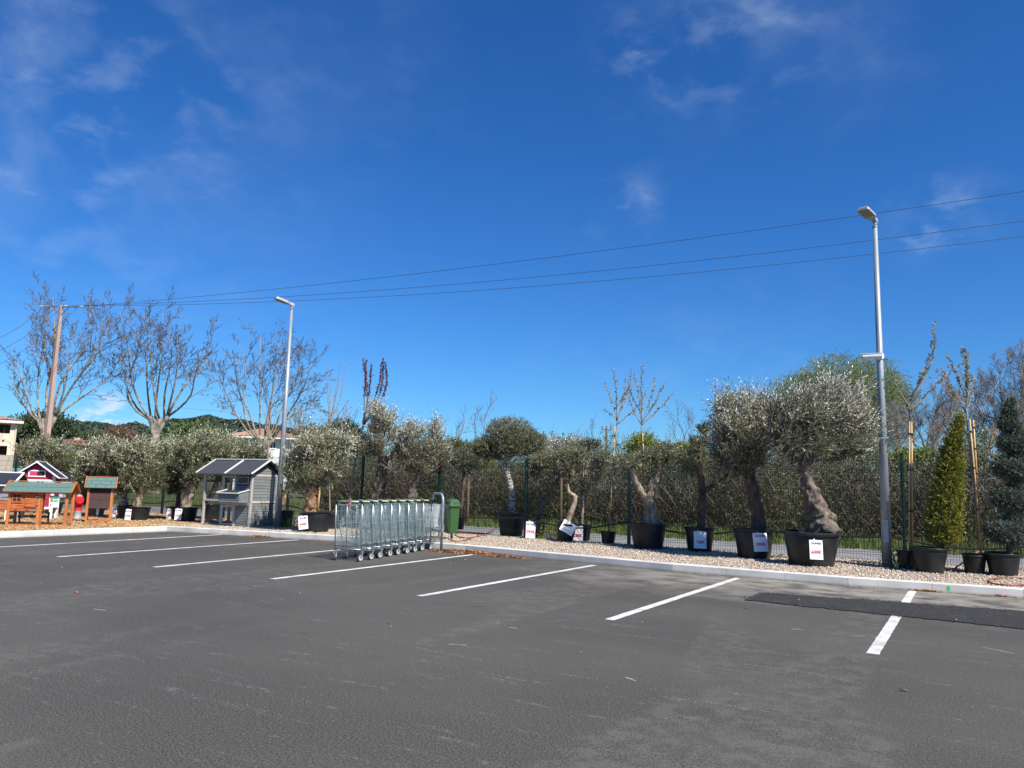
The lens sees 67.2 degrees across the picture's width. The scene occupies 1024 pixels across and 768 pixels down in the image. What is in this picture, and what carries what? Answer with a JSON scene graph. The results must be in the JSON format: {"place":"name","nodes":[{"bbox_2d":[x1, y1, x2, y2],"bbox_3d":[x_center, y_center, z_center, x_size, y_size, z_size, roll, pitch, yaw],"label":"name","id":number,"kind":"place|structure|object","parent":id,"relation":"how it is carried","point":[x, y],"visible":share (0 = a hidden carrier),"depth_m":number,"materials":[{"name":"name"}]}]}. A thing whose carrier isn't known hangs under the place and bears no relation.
{"place":"outdoors","nodes":[
{"label":"outdoors","id":0,"kind":"place"},
{"bbox_2d":[62,438,89,451],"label":"cottage","id":1,"kind":"structure","parent":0,"point":[79,442],"depth_m":62.35,"materials":[{"name":"tile"}]},
{"bbox_2d":[0,508,254,530],"bbox_3d":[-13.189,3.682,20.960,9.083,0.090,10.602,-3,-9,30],"label":"wood chips","id":2,"kind":"object","parent":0,"point":[81,524],"visible":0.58,"depth_m":20.67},
{"bbox_2d":[0,471,27,519],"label":"chicken coop","id":3,"kind":"structure","parent":2,"relation":"on","point":[5,477],"depth_m":20.64,"materials":[{"name":"grey wood"}]},
{"bbox_2d":[0,480,80,525],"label":"chicken coop","id":4,"kind":"structure","parent":2,"relation":"on","point":[28,497],"depth_m":18.70,"materials":[{"name":"orange wood"}]},
{"bbox_2d":[25,494,36,506],"bbox_3d":[-11.636,2.820,18.624,0.242,0.312,0.018,4,-8,-15],"label":"door","id":5,"kind":"structure","parent":4,"relation":"in","point":[28,503],"depth_m":18.63,"materials":[{"name":"orange wood"}]},
{"bbox_2d":[19,461,67,518],"bbox_3d":[-13.436,3.002,21.861,1.224,1.612,0.910,4,-8,-16],"label":"playhouse","id":6,"kind":"object","parent":2,"relation":"on","point":[41,471],"visible":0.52,"depth_m":21.66,"materials":[{"name":"red"}]},
{"bbox_2d":[28,470,45,476],"bbox_3d":[-13.338,2.514,21.624,0.433,0.187,0.018,4,-8,-16],"label":"window","id":7,"kind":"structure","parent":6,"relation":"in","point":[31,473],"depth_m":21.62,"materials":[{"name":"white"}]},
{"bbox_2d":[4,427,84,513],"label":"potted olive","id":8,"kind":"object","parent":2,"relation":"on","point":[54,454],"visible":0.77,"depth_m":24.23,"materials":[{"name":"green plant"}]},
{"bbox_2d":[73,494,83,518],"bbox_3d":[-12.539,3.536,22.247,0.424,0.705,0.294,-3,-9,30],"label":"fire hydrant","id":9,"kind":"object","parent":2,"relation":"on","point":[79,500],"visible":0.78,"depth_m":22.17,"materials":[{"name":"red metal"}]},
{"bbox_2d":[62,432,119,516],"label":"potted olive","id":10,"kind":"object","parent":2,"relation":"on","point":[82,471],"visible":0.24,"depth_m":23.31,"materials":[{"name":"green plant"}]},
{"bbox_2d":[84,476,117,522],"bbox_3d":[-11.119,3.113,20.791,0.765,1.234,0.693,5,-8,-24],"label":"hutch","id":11,"kind":"object","parent":2,"relation":"on","point":[99,487],"visible":0.85,"depth_m":20.63,"materials":[{"name":"brown wood"}]},
{"bbox_2d":[81,425,138,518],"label":"potted olive","id":12,"kind":"object","parent":2,"relation":"on","point":[106,464],"visible":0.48,"depth_m":22.67,"materials":[{"name":"green plant"}]},
{"bbox_2d":[109,426,179,520],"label":"potted olive","id":13,"kind":"object","parent":2,"relation":"on","point":[142,470],"visible":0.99,"depth_m":22.21,"materials":[{"name":"green plant"}]},
{"bbox_2d":[151,428,198,519],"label":"potted olive","id":14,"kind":"object","parent":2,"relation":"on","point":[176,486],"visible":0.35,"depth_m":22.94,"materials":[{"name":"green plant"}]},
{"bbox_2d":[159,418,243,521],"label":"potted olive","id":15,"kind":"object","parent":2,"relation":"on","point":[193,454],"visible":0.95,"depth_m":22.32,"materials":[{"name":"green plant"}]},
{"bbox_2d":[200,421,276,519],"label":"potted olive","id":16,"kind":"object","parent":2,"relation":"on","point":[249,451],"visible":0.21,"depth_m":23.59,"materials":[{"name":"green plant"}]},
{"bbox_2d":[13,429,357,467],"bbox_3d":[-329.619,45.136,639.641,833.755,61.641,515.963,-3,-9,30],"label":"hills","id":17,"kind":"structure","parent":0,"point":[28,458],"depth_m":322.25,"materials":[{"name":"green plant"}]},
{"bbox_2d":[14,414,368,462],"bbox_3d":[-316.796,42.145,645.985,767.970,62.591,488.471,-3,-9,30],"label":"hill woodland","id":18,"kind":"object","parent":17,"relation":"on","point":[97,426],"visible":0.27,"depth_m":650.67,"materials":[{"name":"green plant"}]},
{"bbox_2d":[0,532,1023,767],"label":"car park asphalt","id":19,"kind":"object","parent":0,"point":[389,695],"depth_m":5.83,"materials":[{"name":"grey asphalt"}]},
{"bbox_2d":[56,540,290,556],"bbox_3d":[-6.222,3.230,15.272,0.111,0.001,5.764,-2,-8,26],"label":"parking line","id":20,"kind":"object","parent":19,"relation":"on","point":[164,549],"visible":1,"depth_m":14.50,"materials":[{"name":"paint"}]},
{"bbox_2d":[155,549,338,566],"bbox_3d":[-4.091,3.152,14.255,0.111,0.001,5.921,-2,-8,26],"label":"parking line","id":21,"kind":"object","parent":19,"relation":"on","point":[242,558],"visible":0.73,"depth_m":13.24,"materials":[{"name":"paint"}]},
{"bbox_2d":[334,499,380,561],"bbox_3d":[-2.727,2.601,13.812,0.589,1.055,0.997,-1,-8,17],"label":"shopping trolley","id":22,"kind":"object","parent":19,"relation":"on","point":[361,549],"visible":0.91,"depth_m":13.51,"materials":[{"name":"metal"}]},
{"bbox_2d":[345,499,389,559],"bbox_3d":[-2.612,2.652,14.169,0.589,1.055,0.987,-1,-8,16],"label":"shopping trolley","id":23,"kind":"object","parent":19,"relation":"on","point":[371,552],"visible":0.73,"depth_m":13.86,"materials":[{"name":"silver metal"}]},
{"bbox_2d":[270,554,476,578],"bbox_3d":[-2.014,3.037,12.967,0.111,0.001,5.421,-3,-9,28],"label":"parking line","id":24,"kind":"object","parent":19,"relation":"on","point":[366,567],"visible":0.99,"depth_m":12.36,"materials":[{"name":"paint"}]},
{"bbox_2d":[354,499,398,557],"bbox_3d":[-2.502,2.703,14.530,0.589,1.055,0.987,-1,-8,18],"label":"shopping trolley","id":25,"kind":"object","parent":19,"relation":"on","point":[379,554],"visible":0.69,"depth_m":14.22,"materials":[{"name":"silver metal"}]},
{"bbox_2d":[365,499,406,556],"bbox_3d":[-2.389,2.753,14.883,0.589,1.055,0.987,-1,-8,17],"label":"shopping trolley","id":26,"kind":"object","parent":19,"relation":"on","point":[390,551],"visible":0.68,"depth_m":14.56,"materials":[{"name":"silver metal"}]},
{"bbox_2d":[374,499,413,554],"bbox_3d":[-2.301,2.805,15.250,0.589,1.055,0.987,-1,-8,16],"label":"shopping trolley","id":27,"kind":"object","parent":19,"relation":"on","point":[398,550],"visible":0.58,"depth_m":14.93,"materials":[{"name":"silver metal"}]},
{"bbox_2d":[384,499,422,553],"bbox_3d":[-2.149,2.854,15.588,0.589,1.055,0.987,-1,-8,18],"label":"shopping trolley","id":28,"kind":"object","parent":19,"relation":"on","point":[407,548],"visible":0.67,"depth_m":15.23,"materials":[{"name":"silver metal"}]},
{"bbox_2d":[392,499,429,551],"bbox_3d":[-2.058,2.906,15.953,0.589,1.055,0.987,-1,-8,17],"label":"shopping trolley","id":29,"kind":"object","parent":19,"relation":"on","point":[414,547],"visible":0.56,"depth_m":15.65,"materials":[{"name":"silver metal"}]},
{"bbox_2d":[400,498,436,550],"bbox_3d":[-1.946,2.957,16.311,0.589,1.055,0.987,-1,-8,18],"label":"shopping trolley","id":30,"kind":"object","parent":19,"relation":"on","point":[421,546],"visible":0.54,"depth_m":15.98,"materials":[{"name":"silver metal"}]},
{"bbox_2d":[408,498,443,548],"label":"shopping trolley","id":31,"kind":"object","parent":19,"relation":"on","point":[429,546],"visible":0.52,"depth_m":16.37,"materials":[{"name":"silver metal"}]},
{"bbox_2d":[431,492,444,550],"bbox_3d":[-1.564,2.858,16.050,0.067,1.204,0.680,5,-8,-26],"label":"trolley rail","id":32,"kind":"object","parent":19,"relation":"on","point":[441,530],"visible":1,"depth_m":15.78,"materials":[{"name":"metal"}]},
{"bbox_2d":[417,548,512,555],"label":"fallen leaves","id":33,"kind":"object","parent":19,"relation":"on","point":[464,551],"visible":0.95,"depth_m":15.44,"materials":[{"name":"brown plant"}]},
{"bbox_2d":[417,565,595,595],"bbox_3d":[0.178,2.912,11.584,0.118,0.001,5.173,-3,-9,30],"label":"parking line","id":34,"kind":"object","parent":19,"relation":"on","point":[501,581],"visible":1,"depth_m":11.02,"materials":[{"name":"paint"}]},
{"bbox_2d":[0,526,1023,597],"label":"kerb","id":35,"kind":"structure","parent":19,"relation":"on","point":[985,590],"depth_m":13.53,"materials":[{"name":"concrete"}]},
{"bbox_2d":[183,532,1016,597],"bbox_3d":[10.491,2.939,9.668,42.869,0.025,1.349,-2,-9,27],"label":"kerb debris","id":36,"kind":"object","parent":19,"relation":"on","point":[698,573],"visible":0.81,"depth_m":12.64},
{"bbox_2d":[607,578,740,619],"bbox_3d":[2.318,2.784,10.187,0.111,0.001,5.062,-3,-9,31],"label":"parking line","id":37,"kind":"object","parent":19,"relation":"on","point":[628,613],"visible":1,"depth_m":9.49,"materials":[{"name":"paint"}]},
{"bbox_2d":[739,592,1023,629],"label":"tar crumbs","id":38,"kind":"object","parent":19,"relation":"on","point":[877,613],"visible":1,"depth_m":9.53,"materials":[{"name":"black asphalt"}]},
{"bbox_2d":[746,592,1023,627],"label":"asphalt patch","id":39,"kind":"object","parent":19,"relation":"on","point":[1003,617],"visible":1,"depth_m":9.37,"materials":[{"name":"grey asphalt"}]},
{"bbox_2d":[866,591,915,653],"bbox_3d":[4.490,2.679,8.961,0.111,0.001,5.390,-3,-9,30],"label":"parking line","id":40,"kind":"object","parent":19,"relation":"on","point":[880,641],"visible":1,"depth_m":7.78,"materials":[{"name":"paint"}]},
{"bbox_2d":[0,0,1023,498],"label":"sky","id":41,"kind":"structure","parent":0,"point":[203,148],"materials":[{"name":"blue"}]},
{"bbox_2d":[59,484,1023,558],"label":"verge ground","id":42,"kind":"structure","parent":0,"point":[209,487],"depth_m":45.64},
{"bbox_2d":[0,416,23,471],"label":"cream house","id":43,"kind":"structure","parent":42,"relation":"on","point":[10,427],"depth_m":45.74,"materials":[{"name":"paint"}]},
{"bbox_2d":[7,407,82,450],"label":"pine tree","id":44,"kind":"object","parent":42,"relation":"on","point":[30,425],"visible":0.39,"depth_m":93.72,"materials":[{"name":"green plant"}]},
{"bbox_2d":[39,305,83,437],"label":"utility pole","id":45,"kind":"object","parent":42,"relation":"on","point":[50,404],"visible":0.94,"depth_m":45.34,"materials":[{"name":"brown wood"}]},
{"bbox_2d":[77,221,1020,305],"bbox_3d":[2.747,-6.049,36.190,61.351,2.343,0.020,-1,-8,18],"label":"power line","id":46,"kind":"object","parent":45,"relation":"attached to","point":[572,273],"visible":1,"depth_m":35.84,"materials":[{"name":"grey metal"}]},
{"bbox_2d":[93,191,1023,305],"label":"power line","id":47,"kind":"object","parent":45,"relation":"attached to","point":[588,252],"visible":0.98,"depth_m":33.91,"materials":[{"name":"grey metal"}]},
{"bbox_2d":[114,236,1023,305],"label":"power line","id":48,"kind":"object","parent":45,"relation":"attached to","point":[582,282],"visible":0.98,"depth_m":37.19,"materials":[{"name":"grey metal"}]},
{"bbox_2d":[0,270,140,435],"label":"plane tree","id":49,"kind":"object","parent":42,"relation":"on","point":[40,421],"visible":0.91,"depth_m":58.59,"materials":[{"name":"brown plant"}]},
{"bbox_2d":[74,428,116,448],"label":"garden tree","id":50,"kind":"object","parent":42,"relation":"on","point":[85,436],"visible":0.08,"depth_m":108.45,"materials":[{"name":"green plant"}]},
{"bbox_2d":[97,421,144,444],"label":"garden tree","id":51,"kind":"object","parent":42,"relation":"on","point":[119,430],"visible":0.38,"depth_m":89.33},
{"bbox_2d":[83,283,234,494],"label":"plane tree","id":52,"kind":"object","parent":42,"relation":"on","point":[156,425],"visible":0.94,"depth_m":59.84,"materials":[{"name":"brown plant"}]},
{"bbox_2d":[161,419,218,446],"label":"garden tree","id":53,"kind":"object","parent":42,"relation":"on","point":[183,427],"visible":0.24,"depth_m":84.07,"materials":[{"name":"green plant"}]},
{"bbox_2d":[228,429,299,488],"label":"white house","id":54,"kind":"structure","parent":42,"relation":"on","point":[275,445],"depth_m":75.23,"materials":[{"name":"paint"}]},
{"bbox_2d":[202,318,335,451],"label":"plane tree","id":55,"kind":"object","parent":42,"relation":"on","point":[269,408],"visible":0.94,"depth_m":62.33,"materials":[{"name":"brown plant"}]},
{"bbox_2d":[316,401,357,500],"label":"bare tree","id":56,"kind":"object","parent":42,"relation":"on","point":[340,419],"visible":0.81,"depth_m":44.12,"materials":[{"name":"plant"}]},
{"bbox_2d":[316,416,369,481],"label":"pine tree","id":57,"kind":"object","parent":42,"relation":"on","point":[353,426],"visible":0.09,"depth_m":59.38,"materials":[{"name":"green plant"}]},
{"bbox_2d":[455,390,497,516],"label":"bare tree","id":58,"kind":"object","parent":42,"relation":"on","point":[459,425],"visible":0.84,"depth_m":29.03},
{"bbox_2d":[60,496,1023,549],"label":"road","id":59,"kind":"structure","parent":42,"relation":"on","point":[1016,547],"depth_m":17.67,"materials":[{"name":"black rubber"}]},
{"bbox_2d":[529,432,586,520],"bbox_3d":[1.550,3.287,25.779,2.374,3.500,1.526,1,-8,2],"label":"evergreen bush","id":60,"kind":"object","parent":42,"relation":"on","point":[556,442],"visible":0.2,"depth_m":25.74,"materials":[{"name":"green plant"}]},
{"bbox_2d":[621,429,663,522],"bbox_3d":[4.772,3.409,26.776,1.859,3.697,1.717,-3,-9,30],"label":"evergreen bush","id":61,"kind":"object","parent":42,"relation":"on","point":[635,442],"visible":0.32,"depth_m":26.72,"materials":[{"name":"green plant"}]},
{"bbox_2d":[300,422,1023,547],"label":"thicket","id":62,"kind":"object","parent":42,"relation":"on","point":[619,502],"visible":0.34,"depth_m":24.76,"materials":[{"name":"green plant"}]},
{"bbox_2d":[661,398,702,482],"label":"bare tree","id":63,"kind":"object","parent":42,"relation":"on","point":[689,417],"visible":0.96,"depth_m":30.02,"materials":[{"name":"brown plant"}]},
{"bbox_2d":[763,348,930,497],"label":"willow tree","id":64,"kind":"object","parent":42,"relation":"on","point":[890,388],"visible":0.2,"depth_m":41.69,"materials":[{"name":"green plant"}]},
{"bbox_2d":[869,393,932,506],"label":"scrub tree","id":65,"kind":"object","parent":42,"relation":"on","point":[893,426],"visible":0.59,"depth_m":33.19,"materials":[{"name":"green plant"}]},
{"bbox_2d":[887,443,939,482],"bbox_3d":[13.277,3.561,24.771,2.702,3.327,1.400,1,-8,2],"label":"evergreen bush","id":66,"kind":"object","parent":42,"relation":"on","point":[922,453],"visible":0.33,"depth_m":24.74,"materials":[{"name":"green plant"}]},
{"bbox_2d":[893,380,956,449],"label":"bare tree","id":67,"kind":"object","parent":42,"relation":"on","point":[929,417],"visible":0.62,"depth_m":39.96,"materials":[{"name":"plant"}]},
{"bbox_2d":[920,414,967,451],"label":"scrub tree","id":68,"kind":"object","parent":42,"relation":"on","point":[932,436],"visible":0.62,"depth_m":34.27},
{"bbox_2d":[931,369,995,525],"bbox_3d":[22.509,3.173,38.219,3.228,7.964,2.488,-3,-9,30],"label":"bare tree","id":69,"kind":"object","parent":42,"relation":"on","point":[955,409],"visible":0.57,"depth_m":38.36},
{"bbox_2d":[963,407,1002,510],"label":"scrub tree","id":70,"kind":"object","parent":42,"relation":"on","point":[983,427],"visible":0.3,"depth_m":34.98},
{"bbox_2d":[947,337,1023,455],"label":"bare tree","id":71,"kind":"object","parent":42,"relation":"on","point":[990,398],"visible":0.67,"depth_m":34.49,"materials":[{"name":"brown plant"}]},
{"bbox_2d":[991,345,1023,424],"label":"bare tree","id":72,"kind":"object","parent":42,"relation":"on","point":[1021,406],"visible":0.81,"depth_m":33.47,"materials":[{"name":"plant"}]},
{"bbox_2d":[59,501,1023,569],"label":"path","id":73,"kind":"structure","parent":0,"point":[716,545],"depth_m":19.54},
{"bbox_2d":[445,444,485,529],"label":"potted olive","id":74,"kind":"object","parent":73,"relation":"on","point":[464,455],"visible":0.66,"depth_m":22.23,"materials":[{"name":"green plant"}]},
{"bbox_2d":[446,436,496,525],"bbox_3d":[-1.575,3.323,25.758,2.188,3.254,1.552,-1,-8,16],"label":"evergreen bush","id":75,"kind":"object","parent":73,"relation":"on","point":[464,444],"visible":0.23,"depth_m":25.73,"materials":[{"name":"green plant"}]},
{"bbox_2d":[471,415,548,535],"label":"potted tree","id":76,"kind":"object","parent":73,"relation":"on","point":[512,439],"visible":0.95,"depth_m":19.98,"materials":[{"name":"green plant"}]},
{"bbox_2d":[146,521,1023,587],"bbox_3d":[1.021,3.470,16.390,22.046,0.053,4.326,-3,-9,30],"label":"gravel","id":77,"kind":"structure","parent":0,"point":[518,544],"depth_m":14.66,"materials":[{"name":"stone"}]},
{"bbox_2d":[195,458,283,526],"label":"playhouse","id":78,"kind":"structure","parent":77,"relation":"on","point":[255,480],"depth_m":20.82,"materials":[{"name":"grey wood"}]},
{"bbox_2d":[252,477,271,500],"bbox_3d":[-6.752,2.829,20.805,0.015,0.631,0.653,-2,-9,26],"label":"side door","id":79,"kind":"structure","parent":78,"relation":"in","point":[262,485],"depth_m":20.79,"materials":[{"name":"grey wood"}]},
{"bbox_2d":[263,390,281,458],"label":"potted sapling","id":80,"kind":"object","parent":77,"relation":"on","point":[268,429],"visible":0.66,"depth_m":23.77,"materials":[{"name":"brown plant"}]},
{"bbox_2d":[274,296,294,527],"bbox_3d":[-6.374,0.753,20.942,0.582,6.311,0.224,8,-10,-39],"label":"street lamp","id":81,"kind":"object","parent":77,"relation":"on","point":[278,507],"visible":0.91,"depth_m":21.00,"materials":[{"name":"grey metal"}]},
{"bbox_2d":[281,399,319,526],"bbox_3d":[-5.904,2.184,21.400,1.147,3.521,0.886,4,-8,-17],"label":"potted sapling tub","id":82,"kind":"object","parent":77,"relation":"on","point":[286,513],"visible":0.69,"depth_m":21.31,"materials":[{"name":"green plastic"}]},
{"bbox_2d":[275,413,367,531],"bbox_3d":[-4.917,2.207,19.448,2.126,3.058,1.878,-3,-9,30],"label":"potted olive","id":83,"kind":"object","parent":77,"relation":"on","point":[310,474],"visible":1,"depth_m":19.24,"materials":[{"name":"green plant"}]},
{"bbox_2d":[322,358,344,528],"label":"potted sapling","id":84,"kind":"object","parent":77,"relation":"on","point":[332,522],"visible":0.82,"depth_m":20.98,"materials":[{"name":"brown plant"}]},
{"bbox_2d":[343,357,388,527],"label":"potted sapling","id":85,"kind":"object","parent":77,"relation":"on","point":[364,420],"visible":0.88,"depth_m":21.65,"materials":[{"name":"brown plant"}]},
{"bbox_2d":[353,393,404,529],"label":"potted olive","id":86,"kind":"object","parent":77,"relation":"on","point":[382,423],"visible":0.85,"depth_m":20.90,"materials":[{"name":"green plant"}]},
{"bbox_2d":[381,405,458,531],"bbox_3d":[-2.441,2.235,20.570,2.068,3.389,1.690,1,-8,6],"label":"potted olive","id":87,"kind":"object","parent":77,"relation":"on","point":[420,453],"visible":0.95,"depth_m":20.40,"materials":[{"name":"green plant"}]},
{"bbox_2d":[444,499,461,538],"bbox_3d":[-1.409,3.155,18.002,0.349,0.940,0.389,6,-9,-31],"label":"litter bin","id":88,"kind":"object","parent":77,"relation":"on","point":[452,509],"visible":0.93,"depth_m":17.89,"materials":[{"name":"plastic"}]},
{"bbox_2d":[0,452,1022,566],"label":"fence","id":89,"kind":"object","parent":77,"relation":"on","point":[903,514],"visible":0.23,"depth_m":18.26,"materials":[{"name":"metal"}]},
{"bbox_2d":[525,448,565,538],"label":"potted olive","id":90,"kind":"object","parent":77,"relation":"on","point":[532,527],"visible":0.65,"depth_m":19.18,"materials":[{"name":"green plant"}]},
{"bbox_2d":[546,444,594,541],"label":"potted olive","id":91,"kind":"object","parent":77,"relation":"on","point":[570,458],"visible":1,"depth_m":18.38,"materials":[{"name":"green plant"}]},
{"bbox_2d":[560,437,613,540],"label":"potted olive","id":92,"kind":"object","parent":77,"relation":"on","point":[581,485],"visible":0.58,"depth_m":18.93,"materials":[{"name":"green plant"}]},
{"bbox_2d":[600,369,646,543],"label":"potted sapling","id":93,"kind":"object","parent":77,"relation":"on","point":[607,536],"visible":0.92,"depth_m":18.32,"materials":[{"name":"brown plant"}]},
{"bbox_2d":[604,438,681,549],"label":"potted olive","id":94,"kind":"object","parent":77,"relation":"on","point":[649,532],"visible":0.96,"depth_m":16.80,"materials":[{"name":"green plant"}]},
{"bbox_2d":[626,365,673,519],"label":"potted sapling","id":95,"kind":"object","parent":77,"relation":"on","point":[642,442],"visible":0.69,"depth_m":17.72,"materials":[{"name":"brown plant"}]},
{"bbox_2d":[670,420,732,551],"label":"potted olive","id":96,"kind":"object","parent":77,"relation":"on","point":[700,536],"visible":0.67,"depth_m":16.47,"materials":[{"name":"green plant"}]},
{"bbox_2d":[692,373,777,559],"bbox_3d":[4.670,1.574,15.279,2.070,3.682,1.714,1,-8,1],"label":"potted olive","id":97,"kind":"object","parent":77,"relation":"on","point":[737,446],"visible":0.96,"depth_m":15.09,"materials":[{"name":"green plant"}]},
{"bbox_2d":[757,360,896,566],"bbox_3d":[5.736,1.432,14.053,2.302,3.697,1.910,7,-9,-36],"label":"potted olive","id":98,"kind":"object","parent":77,"relation":"on","point":[828,421],"visible":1,"depth_m":13.89,"materials":[{"name":"green plant"}]},
{"bbox_2d":[857,206,892,567],"bbox_3d":[6.688,0.016,14.161,0.582,6.683,0.224,8,-10,-39],"label":"street lamp","id":99,"kind":"object","parent":77,"relation":"on","point":[867,212],"visible":0.94,"depth_m":14.18,"materials":[{"name":"grey metal"}]},
{"bbox_2d":[861,353,883,359],"bbox_3d":[6.734,-0.508,14.375,0.395,0.120,0.240,-3,-9,30],"label":"security camera","id":100,"kind":"object","parent":99,"relation":"attached to","point":[878,356],"visible":1,"depth_m":14.29,"materials":[{"name":"white plastic"}]},
{"bbox_2d":[878,545,910,568],"bbox_3d":[7.010,3.097,13.888,0.906,0.440,0.983,2,-8,-3],"label":"weed","id":101,"kind":"object","parent":77,"relation":"on","point":[895,561],"visible":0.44,"depth_m":13.82,"materials":[{"name":"green plant"}]},
{"bbox_2d":[889,321,963,569],"bbox_3d":[7.598,1.052,13.844,1.433,4.496,0.585,1,-8,8],"label":"potted sapling","id":102,"kind":"object","parent":77,"relation":"on","point":[904,556],"visible":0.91,"depth_m":13.86,"materials":[{"name":"brown plant"}]},
{"bbox_2d":[909,408,968,573],"bbox_3d":[7.371,1.814,13.249,1.006,2.839,0.731,5,-8,-24],"label":"potted thuja","id":103,"kind":"object","parent":77,"relation":"on","point":[943,524],"visible":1,"depth_m":13.09,"materials":[{"name":"green plant"}]},
{"bbox_2d":[929,347,985,573],"bbox_3d":[7.803,1.321,13.497,0.748,3.882,0.900,-3,-9,30],"label":"potted sapling","id":104,"kind":"object","parent":77,"relation":"on","point":[974,563],"visible":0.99,"depth_m":13.32,"materials":[{"name":"brown plant"}]},
{"bbox_2d":[979,393,1023,576],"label":"potted juniper","id":105,"kind":"object","parent":77,"relation":"on","point":[1008,528],"visible":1,"depth_m":12.97,"materials":[{"name":"green plant"}]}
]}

